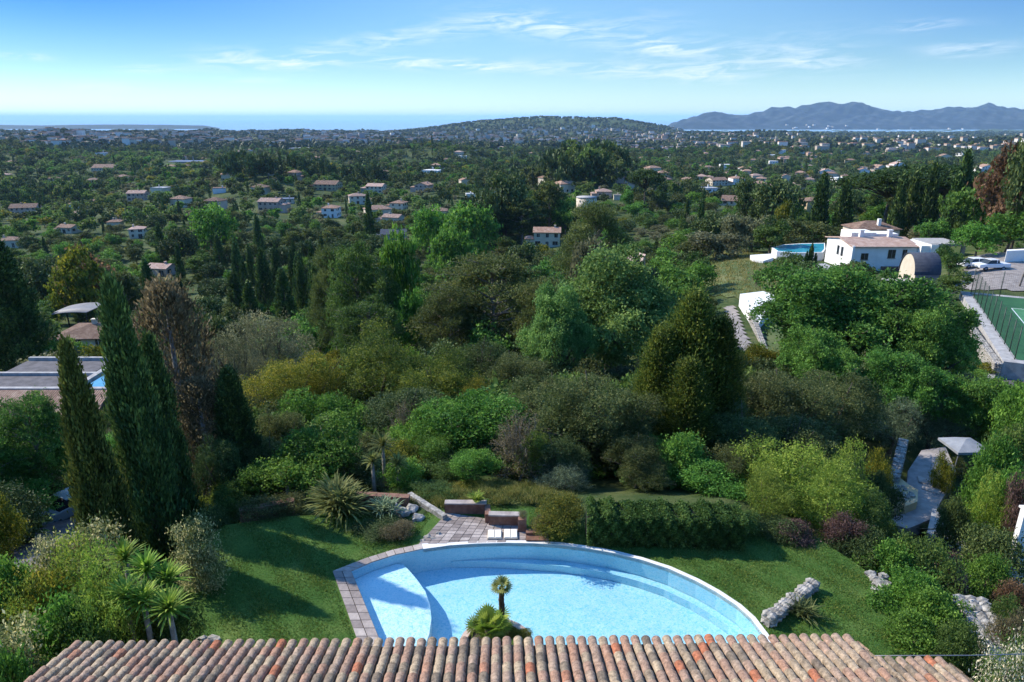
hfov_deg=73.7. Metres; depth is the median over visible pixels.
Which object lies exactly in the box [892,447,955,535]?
garden path
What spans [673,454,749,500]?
shrub
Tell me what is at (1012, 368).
court base
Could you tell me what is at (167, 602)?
yucca plant
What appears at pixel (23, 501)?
bush
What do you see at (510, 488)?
bank grass
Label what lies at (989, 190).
broadleaf tree
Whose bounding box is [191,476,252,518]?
bush
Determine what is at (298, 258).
cypress tree
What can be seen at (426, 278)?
broadleaf tree
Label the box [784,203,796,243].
cypress tree
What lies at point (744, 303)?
terrace
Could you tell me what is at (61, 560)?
shrub
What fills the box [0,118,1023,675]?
ground
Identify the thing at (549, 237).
house
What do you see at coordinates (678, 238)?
broadleaf tree
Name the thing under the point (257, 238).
cypress tree
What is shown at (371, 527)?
shrub
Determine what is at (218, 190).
house
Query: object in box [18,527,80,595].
shrub
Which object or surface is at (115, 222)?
house
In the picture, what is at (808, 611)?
strap leaved plant
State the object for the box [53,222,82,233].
house
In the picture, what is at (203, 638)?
rock
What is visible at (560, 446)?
broadleaf tree
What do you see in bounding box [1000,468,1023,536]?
shrub
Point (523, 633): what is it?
shrub
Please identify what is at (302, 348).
broadleaf tree
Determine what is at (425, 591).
swimming pool
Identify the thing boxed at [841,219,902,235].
annex
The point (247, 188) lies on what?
cypress tree
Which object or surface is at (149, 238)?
broadleaf tree
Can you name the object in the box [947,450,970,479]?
bush
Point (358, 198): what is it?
house
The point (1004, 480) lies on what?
shrub
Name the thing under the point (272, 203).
house
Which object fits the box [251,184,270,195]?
distant house
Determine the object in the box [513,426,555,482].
bush
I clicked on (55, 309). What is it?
broadleaf tree
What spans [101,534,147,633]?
yucca plant
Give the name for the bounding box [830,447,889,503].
bush
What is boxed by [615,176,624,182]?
distant house
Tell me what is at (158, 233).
cypress tree
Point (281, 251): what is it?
broadleaf tree
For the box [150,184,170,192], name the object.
house
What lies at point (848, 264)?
pine tree
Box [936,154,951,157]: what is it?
house
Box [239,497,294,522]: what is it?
garden wall
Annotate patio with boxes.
[419,513,525,543]
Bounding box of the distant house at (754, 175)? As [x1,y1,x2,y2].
[749,173,762,178]
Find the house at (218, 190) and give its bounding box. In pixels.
[212,185,225,193]
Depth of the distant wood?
2427.95 m
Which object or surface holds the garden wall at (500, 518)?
on the ground at (614, 488)
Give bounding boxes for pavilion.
[898,252,941,284]
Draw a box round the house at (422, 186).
[410,181,433,191]
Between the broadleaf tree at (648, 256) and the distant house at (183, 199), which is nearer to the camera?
the broadleaf tree at (648, 256)
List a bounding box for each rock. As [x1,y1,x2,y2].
[196,635,207,642]
[207,634,219,642]
[386,501,402,514]
[396,507,410,517]
[406,503,418,513]
[412,513,424,521]
[864,570,875,576]
[869,574,883,581]
[871,578,891,589]
[878,572,888,579]
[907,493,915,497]
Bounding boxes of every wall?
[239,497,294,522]
[352,491,409,507]
[407,492,446,519]
[444,500,486,513]
[485,504,490,522]
[488,511,519,525]
[748,312,767,348]
[761,577,819,627]
[891,438,908,483]
[924,508,966,560]
[952,594,1023,681]
[958,315,1002,377]
[1004,249,1023,261]
[1008,505,1023,586]
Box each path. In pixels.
[724,306,750,349]
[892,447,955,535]
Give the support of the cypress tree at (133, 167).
on the ground at (614, 488)
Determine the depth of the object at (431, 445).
32.74 m
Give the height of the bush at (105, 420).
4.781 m
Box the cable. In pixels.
[875,654,1023,655]
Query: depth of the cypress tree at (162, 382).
27.76 m
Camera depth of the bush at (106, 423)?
60.70 m
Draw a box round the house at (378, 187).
[361,182,386,193]
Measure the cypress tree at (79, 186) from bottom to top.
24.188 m
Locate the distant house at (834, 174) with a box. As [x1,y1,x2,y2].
[827,171,840,176]
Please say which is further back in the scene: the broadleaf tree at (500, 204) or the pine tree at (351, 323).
the broadleaf tree at (500, 204)
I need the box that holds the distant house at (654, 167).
[643,165,661,170]
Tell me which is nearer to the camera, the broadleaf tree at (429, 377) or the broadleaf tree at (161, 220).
the broadleaf tree at (429, 377)
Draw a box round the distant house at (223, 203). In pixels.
[203,197,227,208]
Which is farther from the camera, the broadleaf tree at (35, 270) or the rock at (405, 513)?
the broadleaf tree at (35, 270)
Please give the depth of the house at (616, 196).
374.48 m
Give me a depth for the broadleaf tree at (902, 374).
48.29 m
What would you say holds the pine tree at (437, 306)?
on the ground at (614, 488)
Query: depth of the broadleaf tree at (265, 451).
32.00 m
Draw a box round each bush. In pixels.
[0,473,55,541]
[0,476,64,515]
[97,409,111,427]
[99,409,114,430]
[104,431,116,453]
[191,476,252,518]
[233,457,301,498]
[247,407,369,496]
[339,451,390,491]
[369,471,407,490]
[376,437,434,481]
[377,456,428,492]
[383,399,464,450]
[413,445,472,483]
[419,459,477,481]
[445,447,504,480]
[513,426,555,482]
[526,456,595,491]
[579,457,618,480]
[615,456,675,492]
[643,428,711,489]
[705,445,760,489]
[740,342,782,363]
[753,465,831,520]
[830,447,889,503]
[879,517,899,540]
[918,522,928,535]
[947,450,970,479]
[948,370,979,381]
[949,547,968,562]
[959,369,992,379]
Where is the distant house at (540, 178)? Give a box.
[538,176,559,184]
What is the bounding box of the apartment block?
[358,133,364,137]
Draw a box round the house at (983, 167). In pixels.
[973,164,989,171]
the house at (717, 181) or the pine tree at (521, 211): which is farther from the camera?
the house at (717, 181)
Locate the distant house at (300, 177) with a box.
[287,170,305,180]
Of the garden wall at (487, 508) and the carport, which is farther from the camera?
the carport
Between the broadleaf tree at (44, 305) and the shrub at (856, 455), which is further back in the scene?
the broadleaf tree at (44, 305)
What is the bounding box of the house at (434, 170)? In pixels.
[422,167,440,172]
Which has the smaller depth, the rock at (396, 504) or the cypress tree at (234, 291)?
the rock at (396, 504)
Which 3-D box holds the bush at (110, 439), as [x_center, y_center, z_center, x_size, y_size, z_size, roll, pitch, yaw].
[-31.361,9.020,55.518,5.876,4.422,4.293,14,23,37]
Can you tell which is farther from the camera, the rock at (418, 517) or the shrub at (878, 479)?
the shrub at (878, 479)
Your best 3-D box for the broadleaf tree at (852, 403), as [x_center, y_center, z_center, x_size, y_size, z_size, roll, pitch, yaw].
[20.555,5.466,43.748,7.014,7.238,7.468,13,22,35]
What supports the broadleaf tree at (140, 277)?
on the ground at (614, 488)
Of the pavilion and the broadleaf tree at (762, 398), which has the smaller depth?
the broadleaf tree at (762, 398)
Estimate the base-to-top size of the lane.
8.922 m
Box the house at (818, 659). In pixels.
[24,633,973,681]
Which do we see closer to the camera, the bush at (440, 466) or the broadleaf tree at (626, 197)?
the bush at (440, 466)
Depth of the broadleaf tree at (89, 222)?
360.01 m
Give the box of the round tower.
[576,196,596,207]
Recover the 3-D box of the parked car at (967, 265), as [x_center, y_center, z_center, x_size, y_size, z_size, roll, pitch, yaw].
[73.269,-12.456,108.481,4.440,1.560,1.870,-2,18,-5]
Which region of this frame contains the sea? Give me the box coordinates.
[0,120,974,131]
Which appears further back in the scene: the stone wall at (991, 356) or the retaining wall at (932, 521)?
the stone wall at (991, 356)
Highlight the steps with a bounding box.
[526,529,548,541]
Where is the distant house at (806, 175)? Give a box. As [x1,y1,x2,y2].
[795,171,808,177]
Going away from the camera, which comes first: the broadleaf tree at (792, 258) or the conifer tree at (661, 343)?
the conifer tree at (661, 343)
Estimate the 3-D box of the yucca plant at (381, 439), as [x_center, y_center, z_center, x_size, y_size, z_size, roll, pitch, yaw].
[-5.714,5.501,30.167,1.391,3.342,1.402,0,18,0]
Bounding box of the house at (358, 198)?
[348,192,371,203]
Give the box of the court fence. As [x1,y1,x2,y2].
[970,270,1023,358]
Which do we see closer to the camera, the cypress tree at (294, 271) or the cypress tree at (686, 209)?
the cypress tree at (294, 271)
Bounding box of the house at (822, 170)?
[819,168,834,173]
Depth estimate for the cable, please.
15.80 m
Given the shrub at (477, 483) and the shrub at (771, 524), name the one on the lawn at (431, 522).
the shrub at (771, 524)
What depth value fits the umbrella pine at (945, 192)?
186.34 m
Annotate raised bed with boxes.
[892,479,917,515]
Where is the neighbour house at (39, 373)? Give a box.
[0,357,108,419]
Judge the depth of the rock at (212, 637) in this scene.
20.61 m
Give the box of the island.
[0,124,219,128]
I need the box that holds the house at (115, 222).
[105,217,123,227]
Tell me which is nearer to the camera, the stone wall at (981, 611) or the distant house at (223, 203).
the stone wall at (981, 611)
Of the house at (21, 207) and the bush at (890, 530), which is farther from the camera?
the house at (21, 207)
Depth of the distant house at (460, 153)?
1125.28 m
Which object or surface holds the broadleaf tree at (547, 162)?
on the ground at (614, 488)
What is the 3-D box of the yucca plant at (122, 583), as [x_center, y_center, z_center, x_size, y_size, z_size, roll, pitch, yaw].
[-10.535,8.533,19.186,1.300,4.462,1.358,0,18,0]
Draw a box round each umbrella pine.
[626,167,663,209]
[832,169,944,222]
[857,162,986,192]
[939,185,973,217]
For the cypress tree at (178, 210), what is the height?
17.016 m
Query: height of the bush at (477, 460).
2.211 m
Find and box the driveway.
[957,252,1023,290]
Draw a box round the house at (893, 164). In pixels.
[886,161,905,167]
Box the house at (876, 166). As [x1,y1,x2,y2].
[870,164,886,170]
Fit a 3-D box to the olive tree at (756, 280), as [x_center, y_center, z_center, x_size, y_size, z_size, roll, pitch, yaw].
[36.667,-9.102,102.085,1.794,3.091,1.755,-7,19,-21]
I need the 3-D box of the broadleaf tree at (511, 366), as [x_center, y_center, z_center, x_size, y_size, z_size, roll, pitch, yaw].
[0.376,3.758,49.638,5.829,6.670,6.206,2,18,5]
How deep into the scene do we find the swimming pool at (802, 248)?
137.13 m
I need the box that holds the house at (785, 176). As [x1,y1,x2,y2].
[781,173,790,180]
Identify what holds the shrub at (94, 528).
on the ground at (614, 488)
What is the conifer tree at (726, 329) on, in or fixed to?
on the ground at (614, 488)
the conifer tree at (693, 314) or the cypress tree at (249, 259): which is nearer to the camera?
the conifer tree at (693, 314)
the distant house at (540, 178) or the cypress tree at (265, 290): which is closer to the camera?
the cypress tree at (265, 290)
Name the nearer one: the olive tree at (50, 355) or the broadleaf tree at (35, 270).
the olive tree at (50, 355)
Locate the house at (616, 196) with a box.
[613,193,620,199]
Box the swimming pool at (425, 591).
[333,540,770,646]
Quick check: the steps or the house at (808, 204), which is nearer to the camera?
the steps
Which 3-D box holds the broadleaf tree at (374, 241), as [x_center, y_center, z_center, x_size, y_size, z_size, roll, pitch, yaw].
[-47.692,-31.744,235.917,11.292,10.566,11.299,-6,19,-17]
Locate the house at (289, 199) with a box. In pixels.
[277,195,294,203]
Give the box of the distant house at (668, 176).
[658,171,672,179]
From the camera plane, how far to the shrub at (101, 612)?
18.60 m
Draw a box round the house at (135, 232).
[127,224,146,238]
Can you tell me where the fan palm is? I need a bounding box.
[464,603,514,645]
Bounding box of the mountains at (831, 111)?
[744,102,1023,121]
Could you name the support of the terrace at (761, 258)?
on the ground at (614, 488)
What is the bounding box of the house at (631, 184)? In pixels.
[621,181,634,188]
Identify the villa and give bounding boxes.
[824,229,938,270]
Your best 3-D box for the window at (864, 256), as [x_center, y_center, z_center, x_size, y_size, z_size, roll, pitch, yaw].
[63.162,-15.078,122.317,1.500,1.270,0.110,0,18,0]
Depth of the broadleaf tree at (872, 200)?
206.86 m
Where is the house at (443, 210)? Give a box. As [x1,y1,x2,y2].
[432,207,448,213]
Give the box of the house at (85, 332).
[50,318,138,347]
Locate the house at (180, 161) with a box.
[168,159,213,162]
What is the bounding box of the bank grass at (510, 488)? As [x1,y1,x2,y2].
[381,475,582,507]
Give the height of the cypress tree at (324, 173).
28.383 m
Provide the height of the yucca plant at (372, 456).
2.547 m
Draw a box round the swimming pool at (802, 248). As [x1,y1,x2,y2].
[771,243,824,260]
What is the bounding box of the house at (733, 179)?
[728,175,745,184]
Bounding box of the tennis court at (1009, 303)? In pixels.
[973,294,1023,359]
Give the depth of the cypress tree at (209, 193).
484.47 m
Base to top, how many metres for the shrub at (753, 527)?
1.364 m
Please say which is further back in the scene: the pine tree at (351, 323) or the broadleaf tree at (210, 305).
the broadleaf tree at (210, 305)
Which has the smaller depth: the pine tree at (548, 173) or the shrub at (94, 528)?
the shrub at (94, 528)
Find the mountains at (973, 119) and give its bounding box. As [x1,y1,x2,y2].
[667,108,1023,129]
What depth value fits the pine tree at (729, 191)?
371.82 m
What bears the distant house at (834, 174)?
on the ground at (614, 488)
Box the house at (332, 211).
[316,203,340,217]
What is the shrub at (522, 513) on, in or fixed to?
in the planter box
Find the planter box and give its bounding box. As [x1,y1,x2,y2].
[518,517,526,531]
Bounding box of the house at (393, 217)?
[375,212,404,224]
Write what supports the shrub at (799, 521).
on the lawn at (431, 522)
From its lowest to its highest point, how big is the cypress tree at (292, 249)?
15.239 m
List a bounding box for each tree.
[0,235,58,371]
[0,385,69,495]
[0,435,35,487]
[15,234,40,251]
[15,346,85,363]
[18,256,56,299]
[24,309,63,357]
[25,275,52,298]
[35,300,58,319]
[36,294,65,321]
[36,337,94,356]
[37,255,58,267]
[41,189,45,205]
[41,236,48,254]
[43,241,104,323]
[50,241,116,306]
[52,241,73,255]
[54,333,143,584]
[60,188,64,203]
[73,308,99,322]
[75,215,99,232]
[77,174,82,194]
[78,342,104,356]
[95,264,195,578]
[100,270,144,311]
[101,220,104,233]
[104,233,127,244]
[117,176,121,189]
[123,247,143,263]
[130,269,226,483]
[131,156,135,174]
[135,274,156,285]
[137,252,166,268]
[139,325,204,552]
[140,314,184,352]
[141,232,155,247]
[141,255,158,302]
[144,214,166,228]
[154,218,168,262]
[156,227,203,269]
[159,194,164,213]
[165,337,226,378]
[170,298,197,316]
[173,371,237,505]
[174,240,185,280]
[176,197,182,220]
[177,273,184,293]
[181,202,240,256]
[185,248,213,272]
[191,431,256,497]
[192,310,258,353]
[194,294,224,317]
[195,278,228,302]
[197,261,227,279]
[204,325,268,404]
[208,184,211,197]
[211,245,231,263]
[211,361,265,495]
[212,230,228,275]
[219,310,321,402]
[221,154,242,177]
[225,308,230,321]
[226,267,244,312]
[228,316,306,365]
[230,238,240,282]
[231,234,240,268]
[235,200,240,214]
[239,255,249,290]
[239,276,262,322]
[239,433,284,485]
[241,343,348,415]
[242,152,259,174]
[243,209,247,222]
[245,241,255,286]
[246,180,250,195]
[253,170,257,182]
[253,210,265,254]
[253,242,275,313]
[254,410,306,447]
[258,151,280,178]
[264,245,288,266]
[270,240,280,284]
[272,264,298,322]
[272,385,371,440]
[278,151,283,175]
[280,231,302,246]
[286,309,321,342]
[287,155,291,170]
[287,247,295,296]
[290,240,296,256]
[291,248,298,296]
[294,239,317,257]
[294,251,307,296]
[294,256,309,320]
[296,319,338,357]
[297,191,300,207]
[300,228,317,249]
[302,242,355,354]
[307,241,314,264]
[307,257,323,319]
[318,234,324,252]
[319,159,323,175]
[321,156,326,175]
[321,239,378,352]
[323,349,344,365]
[330,291,410,362]
[337,314,458,410]
[339,429,389,471]
[341,162,346,177]
[345,197,348,213]
[351,224,355,243]
[354,264,413,343]
[355,384,450,437]
[358,234,389,258]
[364,190,375,235]
[383,342,487,412]
[383,398,410,456]
[391,286,434,348]
[402,248,561,359]
[404,221,415,235]
[405,282,493,360]
[407,388,534,453]
[409,203,454,261]
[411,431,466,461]
[417,282,433,306]
[419,271,441,288]
[426,223,477,282]
[428,195,444,206]
[439,200,502,254]
[449,335,508,388]
[458,187,506,234]
[458,372,490,399]
[459,320,515,356]
[469,171,530,239]
[473,173,477,192]
[480,349,550,392]
[484,296,513,323]
[485,211,505,247]
[489,406,563,483]
[490,576,513,617]
[492,201,508,243]
[493,236,516,248]
[494,196,549,244]
[494,372,584,428]
[503,240,539,265]
[508,277,558,360]
[513,277,600,371]
[525,211,535,235]
[525,431,593,479]
[527,255,557,279]
[529,369,644,476]
[530,238,683,376]
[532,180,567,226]
[538,150,558,178]
[543,168,555,183]
[547,197,633,280]
[548,270,565,281]
[550,274,569,292]
[551,166,571,180]
[551,195,577,236]
[552,250,570,276]
[555,152,578,177]
[577,145,605,179]
[590,390,672,475]
[600,432,667,487]
[606,147,624,164]
[607,157,626,182]
[619,186,634,211]
[625,306,649,359]
[625,315,691,435]
[644,268,668,287]
[645,252,656,270]
[646,195,668,213]
[647,277,743,445]
[648,241,683,280]
[649,347,729,478]
[652,238,658,255]
[652,257,703,296]
[656,232,674,253]
[660,230,706,249]
[673,251,716,279]
[674,238,710,257]
[682,194,690,219]
[684,230,754,259]
[684,260,719,293]
[687,210,730,249]
[697,198,704,218]
[697,307,755,447]
[700,189,705,202]
[706,398,784,460]
[708,296,718,309]
[720,212,755,250]
[724,187,734,194]
[730,176,755,217]
[735,369,806,426]
[739,214,776,250]
[739,258,961,385]
[746,205,763,221]
[746,366,844,434]
[748,407,842,476]
[750,178,807,219]
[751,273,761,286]
[773,250,804,268]
[773,321,865,387]
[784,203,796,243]
[790,366,898,453]
[795,261,825,271]
[804,249,808,263]
[808,243,813,267]
[813,253,817,263]
[815,381,866,440]
[830,174,855,235]
[836,189,864,216]
[839,262,855,270]
[847,259,878,277]
[852,345,970,438]
[853,395,924,455]
[858,189,882,213]
[865,201,897,218]
[879,298,985,409]
[887,166,907,236]
[901,163,921,238]
[906,387,983,449]
[911,217,950,237]
[915,156,940,225]
[923,277,957,313]
[935,243,971,274]
[935,267,975,297]
[938,198,972,220]
[940,141,975,239]
[940,166,963,240]
[942,372,1022,460]
[948,220,1006,256]
[967,139,1023,245]
[978,209,1023,251]
[985,380,1023,458]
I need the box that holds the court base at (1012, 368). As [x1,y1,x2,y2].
[959,291,1023,380]
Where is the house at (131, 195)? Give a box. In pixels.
[125,189,149,200]
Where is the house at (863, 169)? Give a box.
[859,168,872,172]
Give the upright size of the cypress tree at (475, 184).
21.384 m
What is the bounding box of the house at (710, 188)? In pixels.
[705,184,717,192]
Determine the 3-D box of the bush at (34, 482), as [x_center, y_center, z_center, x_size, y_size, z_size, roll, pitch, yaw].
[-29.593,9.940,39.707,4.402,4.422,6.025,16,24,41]
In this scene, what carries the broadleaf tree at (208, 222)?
on the ground at (614, 488)
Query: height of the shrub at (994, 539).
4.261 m
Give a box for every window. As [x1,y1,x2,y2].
[860,253,868,259]
[887,250,895,258]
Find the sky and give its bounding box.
[0,0,1023,119]
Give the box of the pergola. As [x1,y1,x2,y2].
[912,238,965,255]
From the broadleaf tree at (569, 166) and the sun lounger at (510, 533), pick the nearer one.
the sun lounger at (510, 533)
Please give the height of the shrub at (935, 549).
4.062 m
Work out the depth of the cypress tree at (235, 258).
170.20 m
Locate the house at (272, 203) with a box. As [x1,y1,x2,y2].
[257,197,290,212]
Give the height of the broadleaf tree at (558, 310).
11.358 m
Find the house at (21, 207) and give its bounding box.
[8,202,41,214]
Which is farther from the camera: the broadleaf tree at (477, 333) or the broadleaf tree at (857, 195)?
the broadleaf tree at (857, 195)
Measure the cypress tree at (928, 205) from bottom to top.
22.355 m
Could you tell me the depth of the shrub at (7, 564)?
19.69 m
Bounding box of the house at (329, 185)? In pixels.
[307,179,342,190]
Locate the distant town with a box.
[0,124,1023,151]
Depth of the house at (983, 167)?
839.20 m
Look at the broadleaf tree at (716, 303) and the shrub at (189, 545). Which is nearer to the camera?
the shrub at (189, 545)
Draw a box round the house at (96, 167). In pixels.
[91,163,125,171]
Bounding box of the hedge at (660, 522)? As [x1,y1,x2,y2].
[584,494,749,552]
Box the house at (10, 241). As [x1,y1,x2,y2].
[1,235,22,247]
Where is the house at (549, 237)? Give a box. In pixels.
[524,225,560,247]
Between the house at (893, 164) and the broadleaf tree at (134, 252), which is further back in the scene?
the house at (893, 164)
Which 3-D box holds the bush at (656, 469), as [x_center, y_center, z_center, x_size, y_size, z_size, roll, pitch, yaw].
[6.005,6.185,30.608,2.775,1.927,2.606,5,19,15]
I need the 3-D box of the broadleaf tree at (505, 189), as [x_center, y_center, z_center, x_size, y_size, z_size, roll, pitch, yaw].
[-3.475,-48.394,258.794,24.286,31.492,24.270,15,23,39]
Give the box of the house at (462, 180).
[458,177,469,184]
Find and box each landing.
[917,476,937,485]
[922,483,940,493]
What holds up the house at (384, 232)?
on the ground at (614, 488)
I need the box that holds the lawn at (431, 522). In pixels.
[161,505,908,663]
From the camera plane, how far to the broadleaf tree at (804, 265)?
106.62 m
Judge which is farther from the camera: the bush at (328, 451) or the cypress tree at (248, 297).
the cypress tree at (248, 297)
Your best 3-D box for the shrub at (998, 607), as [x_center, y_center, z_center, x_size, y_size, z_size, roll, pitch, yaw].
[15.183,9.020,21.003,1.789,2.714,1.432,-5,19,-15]
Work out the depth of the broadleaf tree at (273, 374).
46.04 m
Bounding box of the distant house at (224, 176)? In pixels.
[220,172,238,179]
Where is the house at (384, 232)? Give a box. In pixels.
[377,227,406,239]
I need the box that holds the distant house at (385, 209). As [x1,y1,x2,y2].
[363,205,391,217]
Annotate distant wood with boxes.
[0,115,1023,154]
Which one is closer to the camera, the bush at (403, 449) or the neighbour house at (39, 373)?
the bush at (403, 449)
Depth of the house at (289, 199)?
459.22 m
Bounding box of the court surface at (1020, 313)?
[1012,308,1023,321]
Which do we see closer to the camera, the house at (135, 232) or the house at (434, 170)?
the house at (135, 232)
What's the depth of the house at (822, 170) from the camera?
955.54 m
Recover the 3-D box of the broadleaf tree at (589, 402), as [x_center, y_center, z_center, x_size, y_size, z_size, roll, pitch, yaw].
[3.903,4.638,34.211,5.998,6.604,6.386,13,22,35]
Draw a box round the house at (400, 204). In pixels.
[385,199,408,209]
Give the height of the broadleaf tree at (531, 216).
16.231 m
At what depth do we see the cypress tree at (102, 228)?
356.69 m
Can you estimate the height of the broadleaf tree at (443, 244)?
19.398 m
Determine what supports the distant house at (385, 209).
on the ground at (614, 488)
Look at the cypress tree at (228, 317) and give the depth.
116.32 m
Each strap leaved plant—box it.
[302,470,378,532]
[365,494,411,518]
[466,490,490,502]
[783,590,828,626]
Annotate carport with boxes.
[51,302,99,327]
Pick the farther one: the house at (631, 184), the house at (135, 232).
the house at (631, 184)
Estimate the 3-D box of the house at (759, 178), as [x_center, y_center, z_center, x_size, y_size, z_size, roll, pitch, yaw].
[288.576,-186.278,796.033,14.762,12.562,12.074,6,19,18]
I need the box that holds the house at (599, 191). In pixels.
[590,187,611,197]
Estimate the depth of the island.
9217.05 m
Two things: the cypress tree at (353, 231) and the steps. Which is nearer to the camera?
the steps
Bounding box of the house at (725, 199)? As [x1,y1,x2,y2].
[715,195,737,205]
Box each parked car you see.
[39,487,73,524]
[956,257,984,268]
[972,258,1010,270]
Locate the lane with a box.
[2,481,109,570]
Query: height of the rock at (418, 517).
0.400 m
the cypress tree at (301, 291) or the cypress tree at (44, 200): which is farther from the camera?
the cypress tree at (44, 200)
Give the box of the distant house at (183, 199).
[170,195,192,207]
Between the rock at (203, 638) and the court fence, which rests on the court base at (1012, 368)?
the court fence
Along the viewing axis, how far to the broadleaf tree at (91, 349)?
77.58 m
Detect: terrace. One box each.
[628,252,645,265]
[739,291,773,325]
[750,254,772,262]
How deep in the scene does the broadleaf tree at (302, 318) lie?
109.77 m
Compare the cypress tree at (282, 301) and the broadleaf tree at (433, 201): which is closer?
the cypress tree at (282, 301)
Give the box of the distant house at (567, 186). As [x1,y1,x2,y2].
[555,180,575,192]
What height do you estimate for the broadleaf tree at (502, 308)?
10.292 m
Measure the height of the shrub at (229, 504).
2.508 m
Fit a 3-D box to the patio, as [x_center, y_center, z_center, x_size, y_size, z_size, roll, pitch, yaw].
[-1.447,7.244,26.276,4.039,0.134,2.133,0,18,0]
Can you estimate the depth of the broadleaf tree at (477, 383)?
43.62 m
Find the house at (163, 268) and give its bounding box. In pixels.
[149,261,175,276]
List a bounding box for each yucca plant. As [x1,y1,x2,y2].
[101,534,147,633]
[102,570,148,642]
[118,575,170,646]
[120,545,167,627]
[140,584,194,646]
[147,558,194,644]
[276,467,294,497]
[361,448,383,491]
[368,430,395,490]
[386,451,409,487]
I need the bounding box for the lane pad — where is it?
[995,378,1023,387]
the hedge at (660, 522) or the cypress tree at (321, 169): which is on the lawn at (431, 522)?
the hedge at (660, 522)
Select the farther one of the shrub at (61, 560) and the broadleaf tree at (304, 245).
the broadleaf tree at (304, 245)
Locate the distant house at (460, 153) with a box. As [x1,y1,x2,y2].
[454,151,463,155]
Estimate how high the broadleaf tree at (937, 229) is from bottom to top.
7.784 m
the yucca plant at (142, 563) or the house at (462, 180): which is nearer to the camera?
the yucca plant at (142, 563)
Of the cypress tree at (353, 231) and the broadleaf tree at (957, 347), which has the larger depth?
the cypress tree at (353, 231)
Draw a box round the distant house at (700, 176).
[696,174,711,179]
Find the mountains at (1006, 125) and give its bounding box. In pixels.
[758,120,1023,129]
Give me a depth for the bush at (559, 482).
30.29 m
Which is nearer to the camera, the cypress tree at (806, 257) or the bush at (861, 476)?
the bush at (861, 476)
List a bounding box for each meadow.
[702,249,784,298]
[764,320,783,352]
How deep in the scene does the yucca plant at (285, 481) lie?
29.46 m
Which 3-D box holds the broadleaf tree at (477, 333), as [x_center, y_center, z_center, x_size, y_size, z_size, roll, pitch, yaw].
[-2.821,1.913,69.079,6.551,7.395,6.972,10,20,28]
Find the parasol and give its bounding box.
[938,437,984,477]
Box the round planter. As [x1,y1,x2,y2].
[459,620,533,645]
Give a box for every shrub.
[0,491,30,562]
[0,520,123,661]
[0,551,52,632]
[0,557,86,665]
[0,606,58,681]
[0,635,35,681]
[11,576,121,671]
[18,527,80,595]
[32,503,145,618]
[36,583,131,659]
[60,529,153,650]
[125,591,210,647]
[165,503,232,595]
[177,499,236,542]
[211,478,252,529]
[233,489,308,525]
[342,513,399,544]
[378,518,416,540]
[407,477,458,506]
[442,477,498,491]
[490,504,523,510]
[504,626,532,639]
[518,510,527,518]
[523,491,585,543]
[528,512,555,535]
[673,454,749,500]
[729,429,836,524]
[740,462,796,518]
[743,508,764,538]
[752,509,808,550]
[775,517,822,549]
[785,455,873,539]
[796,434,885,527]
[819,509,871,552]
[821,520,889,570]
[843,487,900,535]
[847,534,922,598]
[861,467,911,521]
[862,441,898,500]
[862,561,952,625]
[875,606,972,673]
[887,523,967,601]
[896,581,976,650]
[924,613,992,681]
[926,445,957,502]
[932,491,972,560]
[934,549,972,598]
[942,548,1017,612]
[953,424,1023,520]
[954,518,1023,588]
[960,419,1023,506]
[961,462,1023,552]
[961,464,1023,552]
[962,623,1023,681]
[983,607,1023,650]
[987,591,1023,632]
[989,577,1023,631]
[995,616,1023,681]
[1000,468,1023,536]
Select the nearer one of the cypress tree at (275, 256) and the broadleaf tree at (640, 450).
the broadleaf tree at (640, 450)
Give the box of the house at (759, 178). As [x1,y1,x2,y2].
[756,176,766,180]
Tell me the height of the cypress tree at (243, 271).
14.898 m
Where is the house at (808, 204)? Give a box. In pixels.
[801,197,829,211]
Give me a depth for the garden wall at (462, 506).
27.15 m
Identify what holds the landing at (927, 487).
on the garden path at (927, 502)
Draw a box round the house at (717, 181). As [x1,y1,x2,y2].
[705,176,732,185]
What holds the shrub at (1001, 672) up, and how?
on the ground at (614, 488)

